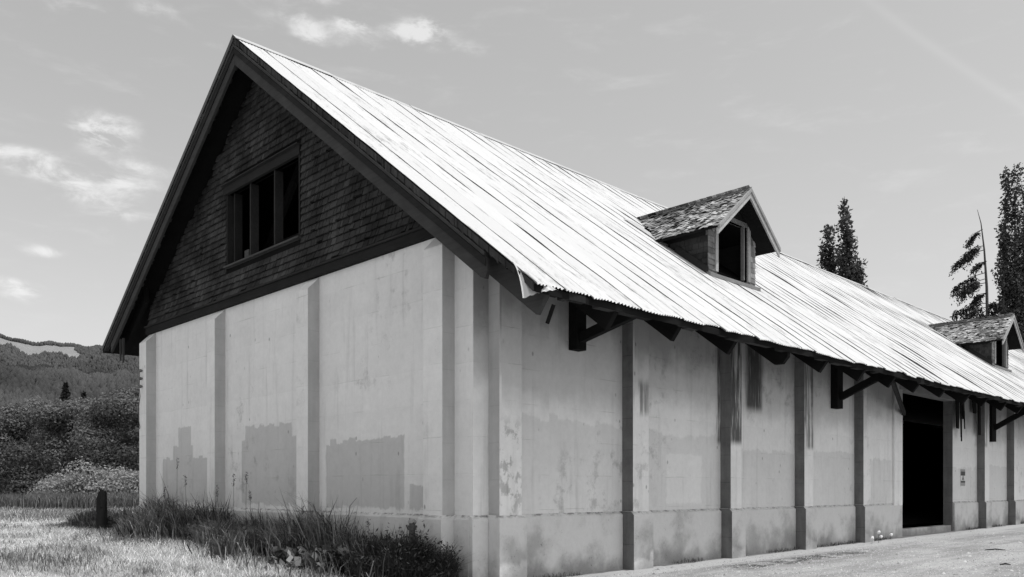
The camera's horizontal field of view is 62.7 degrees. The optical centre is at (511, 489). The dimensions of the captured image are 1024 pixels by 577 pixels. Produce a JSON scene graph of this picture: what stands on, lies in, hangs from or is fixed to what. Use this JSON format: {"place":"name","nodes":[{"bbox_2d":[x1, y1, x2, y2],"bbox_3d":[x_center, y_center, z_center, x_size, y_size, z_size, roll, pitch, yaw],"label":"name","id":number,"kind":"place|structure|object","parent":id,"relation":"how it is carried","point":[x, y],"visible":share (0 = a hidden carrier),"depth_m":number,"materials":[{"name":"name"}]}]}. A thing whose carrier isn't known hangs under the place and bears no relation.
{"place":"outdoors","nodes":[
{"label":"outdoors","id":0,"kind":"place"},
{"bbox_2d":[0,338,95,367],"bbox_3d":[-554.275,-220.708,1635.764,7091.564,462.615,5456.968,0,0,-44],"label":"hill","id":1,"kind":"structure","parent":0,"point":[31,350],"depth_m":2102.08,"materials":[{"name":"grey"}]},
{"bbox_2d":[59,381,70,403],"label":"conifer tree","id":2,"kind":"object","parent":1,"relation":"on","point":[65,394],"visible":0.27,"depth_m":119.78,"materials":[{"name":"black plant"}]},
{"bbox_2d":[0,334,138,494],"bbox_3d":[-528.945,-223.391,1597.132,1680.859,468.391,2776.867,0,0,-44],"label":"forest","id":3,"kind":"object","parent":1,"relation":"on","point":[43,375],"visible":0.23,"depth_m":685.73,"materials":[{"name":"plant"}]},
{"bbox_2d":[80,390,86,399],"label":"conifer tree","id":4,"kind":"object","parent":1,"relation":"on","point":[84,394],"visible":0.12,"depth_m":123.83,"materials":[{"name":"black plant"}]},
{"bbox_2d":[0,491,138,509],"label":"tall grass","id":5,"kind":"structure","parent":0,"point":[51,501],"depth_m":50.86,"materials":[{"name":"plant"}]},
{"bbox_2d":[0,505,466,576],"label":"field grass","id":6,"kind":"structure","parent":0,"point":[7,513],"depth_m":15.78,"materials":[{"name":"plant"}]},
{"bbox_2d":[0,504,1023,576],"bbox_3d":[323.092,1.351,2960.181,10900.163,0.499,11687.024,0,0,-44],"label":"ground","id":7,"kind":"structure","parent":0,"point":[919,514],"depth_m":18.02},
{"bbox_2d":[0,413,14,490],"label":"broadleaf tree","id":8,"kind":"object","parent":7,"relation":"on","point":[2,423],"visible":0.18,"depth_m":89.12,"materials":[{"name":"grey plant"}]},
{"bbox_2d":[0,402,47,470],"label":"broadleaf tree","id":9,"kind":"object","parent":7,"relation":"on","point":[16,422],"visible":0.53,"depth_m":91.33,"materials":[{"name":"grey plant"}]},
{"bbox_2d":[0,439,59,494],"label":"shrub","id":10,"kind":"object","parent":7,"relation":"on","point":[21,482],"visible":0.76,"depth_m":74.98,"materials":[{"name":"grey plant"}]},
{"bbox_2d":[13,395,54,486],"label":"broadleaf tree","id":11,"kind":"object","parent":7,"relation":"on","point":[35,402],"visible":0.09,"depth_m":98.37,"materials":[{"name":"grey plant"}]},
{"bbox_2d":[27,474,59,494],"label":"bramble bush","id":12,"kind":"object","parent":7,"relation":"on","point":[36,490],"visible":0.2,"depth_m":66.21,"materials":[{"name":"grey plant"}]},
{"bbox_2d":[25,396,93,479],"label":"broadleaf tree","id":13,"kind":"object","parent":7,"relation":"on","point":[59,423],"visible":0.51,"depth_m":86.78,"materials":[{"name":"grey plant"}]},
{"bbox_2d":[40,472,91,494],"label":"bramble bush","id":14,"kind":"object","parent":7,"relation":"on","point":[56,485],"visible":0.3,"depth_m":65.41,"materials":[{"name":"grey plant"}]},
{"bbox_2d":[25,429,134,478],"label":"shrub","id":15,"kind":"object","parent":7,"relation":"on","point":[71,455],"visible":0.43,"depth_m":76.06,"materials":[{"name":"grey plant"}]},
{"bbox_2d":[55,394,105,478],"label":"broadleaf tree","id":16,"kind":"object","parent":7,"relation":"on","point":[88,400],"visible":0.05,"depth_m":97.35,"materials":[{"name":"grey plant"}]},
{"bbox_2d":[58,456,130,494],"bbox_3d":[-32.289,-0.615,65.308,5.540,3.876,4.323,0,0,-29],"label":"bramble bush","id":17,"kind":"object","parent":7,"relation":"on","point":[80,479],"visible":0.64,"depth_m":64.44,"materials":[{"name":"grey plant"}]},
{"bbox_2d":[63,390,138,473],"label":"broadleaf tree","id":18,"kind":"object","parent":7,"relation":"on","point":[110,420],"visible":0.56,"depth_m":83.07,"materials":[{"name":"grey plant"}]},
{"bbox_2d":[96,489,107,529],"bbox_3d":[-10.454,0.645,21.407,0.265,1.310,0.307,0,0,-44],"label":"broken post","id":19,"kind":"object","parent":7,"relation":"on","point":[101,510],"visible":0.84,"depth_m":21.32,"materials":[{"name":"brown wood"}]},
{"bbox_2d":[80,463,138,493],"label":"bramble bush","id":20,"kind":"object","parent":7,"relation":"on","point":[116,474],"visible":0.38,"depth_m":65.57,"materials":[{"name":"grey plant"}]},
{"bbox_2d":[107,515,123,529],"bbox_3d":[-9.452,0.937,21.582,1.991,0.670,3.326,0,0,-44],"label":"leafy weed","id":21,"kind":"object","parent":7,"relation":"on","point":[112,520],"visible":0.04,"depth_m":21.68,"materials":[{"name":"black plant"}]},
{"bbox_2d":[95,443,138,481],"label":"shrub","id":22,"kind":"object","parent":7,"relation":"on","point":[130,460],"visible":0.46,"depth_m":74.97,"materials":[{"name":"grey plant"}]},
{"bbox_2d":[105,385,138,445],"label":"broadleaf tree","id":23,"kind":"object","parent":7,"relation":"on","point":[131,392],"visible":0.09,"depth_m":88.72,"materials":[{"name":"grey plant"}]},
{"bbox_2d":[111,470,138,493],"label":"bramble bush","id":24,"kind":"object","parent":7,"relation":"on","point":[135,479],"visible":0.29,"depth_m":65.72,"materials":[{"name":"grey plant"}]},
{"bbox_2d":[122,405,138,453],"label":"broadleaf tree","id":25,"kind":"object","parent":7,"relation":"on","point":[135,440],"visible":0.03,"depth_m":85.80,"materials":[{"name":"grey plant"}]},
{"bbox_2d":[0,523,336,576],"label":"dry cuttings","id":26,"kind":"object","parent":7,"relation":"on","point":[166,553],"visible":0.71,"depth_m":16.07,"materials":[{"name":"grey plant"}]},
{"bbox_2d":[183,519,255,540],"bbox_3d":[-6.342,0.998,18.560,1.378,0.673,3.727,0,0,-44],"label":"leafy weed","id":27,"kind":"object","parent":7,"relation":"on","point":[192,528],"visible":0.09,"depth_m":18.51,"materials":[{"name":"plant"}]},
{"bbox_2d":[232,474,235,504],"bbox_3d":[-5.906,0.461,17.837,0.111,1.603,0.135,0,0,23],"label":"seed stalk","id":28,"kind":"object","parent":7,"relation":"on","point":[233,488],"visible":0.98,"depth_m":17.84,"materials":[{"name":"grey plant"}]},
{"bbox_2d":[27,478,455,576],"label":"tall weeds","id":29,"kind":"object","parent":7,"relation":"on","point":[158,518],"visible":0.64,"depth_m":17.16,"materials":[{"name":"plant"}]},
{"bbox_2d":[263,544,348,575],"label":"broadleaf weed","id":30,"kind":"object","parent":7,"relation":"on","point":[290,558],"visible":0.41,"depth_m":14.97,"materials":[{"name":"grey plant"}]},
{"bbox_2d":[268,536,383,576],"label":"leafy weed","id":31,"kind":"object","parent":7,"relation":"on","point":[328,548],"visible":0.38,"depth_m":14.77,"materials":[{"name":"grey plant"}]},
{"bbox_2d":[366,518,370,536],"bbox_3d":[-2.529,1.034,14.780,0.086,1.052,0.107,0,0,22],"label":"seed stalk","id":32,"kind":"object","parent":7,"relation":"on","point":[368,528],"visible":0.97,"depth_m":14.78,"materials":[{"name":"grey plant"}]},
{"bbox_2d":[340,518,471,576],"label":"dark bush","id":33,"kind":"object","parent":7,"relation":"on","point":[399,561],"visible":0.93,"depth_m":13.58,"materials":[{"name":"black plant"}]},
{"bbox_2d":[408,519,416,540],"bbox_3d":[-1.721,1.055,14.473,0.150,1.090,0.143,0,0,-44],"label":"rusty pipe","id":34,"kind":"object","parent":7,"relation":"on","point":[411,527],"visible":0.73,"depth_m":14.42,"materials":[{"name":"metal"}]},
{"bbox_2d":[100,34,1023,576],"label":"barn","id":35,"kind":"structure","parent":7,"relation":"on","point":[488,356],"depth_m":18.35,"materials":[{"name":"paint"}]},
{"bbox_2d":[138,369,142,428],"bbox_3d":[-10.423,-2.528,23.516,0.100,1.672,0.219,0,0,-44],"label":"insulator wire","id":36,"kind":"object","parent":35,"relation":"attached to","point":[140,378],"visible":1,"depth_m":23.46,"materials":[{"name":"metal"}]},
{"bbox_2d":[960,469,964,485],"bbox_3d":[16.297,-0.425,30.354,0.460,0.610,0.020,0,0,-44],"label":"warning sign","id":37,"kind":"object","parent":35,"relation":"attached to","point":[962,477],"visible":1,"depth_m":30.30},
{"bbox_2d":[533,521,1023,576],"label":"wall foot weeds","id":38,"kind":"object","parent":7,"relation":"on","point":[693,559],"depth_m":21.00,"materials":[{"name":"plant"}]},
{"bbox_2d":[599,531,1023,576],"bbox_3d":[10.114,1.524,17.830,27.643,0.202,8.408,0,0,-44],"label":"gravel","id":39,"kind":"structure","parent":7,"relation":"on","point":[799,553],"depth_m":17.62,"materials":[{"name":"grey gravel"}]},
{"bbox_2d":[816,224,838,273],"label":"poplar tree","id":40,"kind":"object","parent":7,"relation":"on","point":[826,264],"visible":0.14,"depth_m":81.81,"materials":[{"name":"black plant"}]},
{"bbox_2d":[833,197,867,286],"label":"poplar tree","id":41,"kind":"object","parent":7,"relation":"on","point":[849,268],"visible":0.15,"depth_m":79.83,"materials":[{"name":"black plant"}]},
{"bbox_2d":[948,210,1002,320],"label":"one sided conifer","id":42,"kind":"object","parent":7,"relation":"on","point":[971,286],"visible":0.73,"depth_m":91.92,"materials":[{"name":"black plant"}]},
{"bbox_2d":[990,162,1023,342],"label":"poplar tree","id":43,"kind":"object","parent":7,"relation":"on","point":[1010,284],"visible":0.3,"depth_m":97.81,"materials":[{"name":"black plant"}]},
{"bbox_2d":[0,0,1023,345],"label":"sky","id":44,"kind":"structure","parent":0,"point":[909,112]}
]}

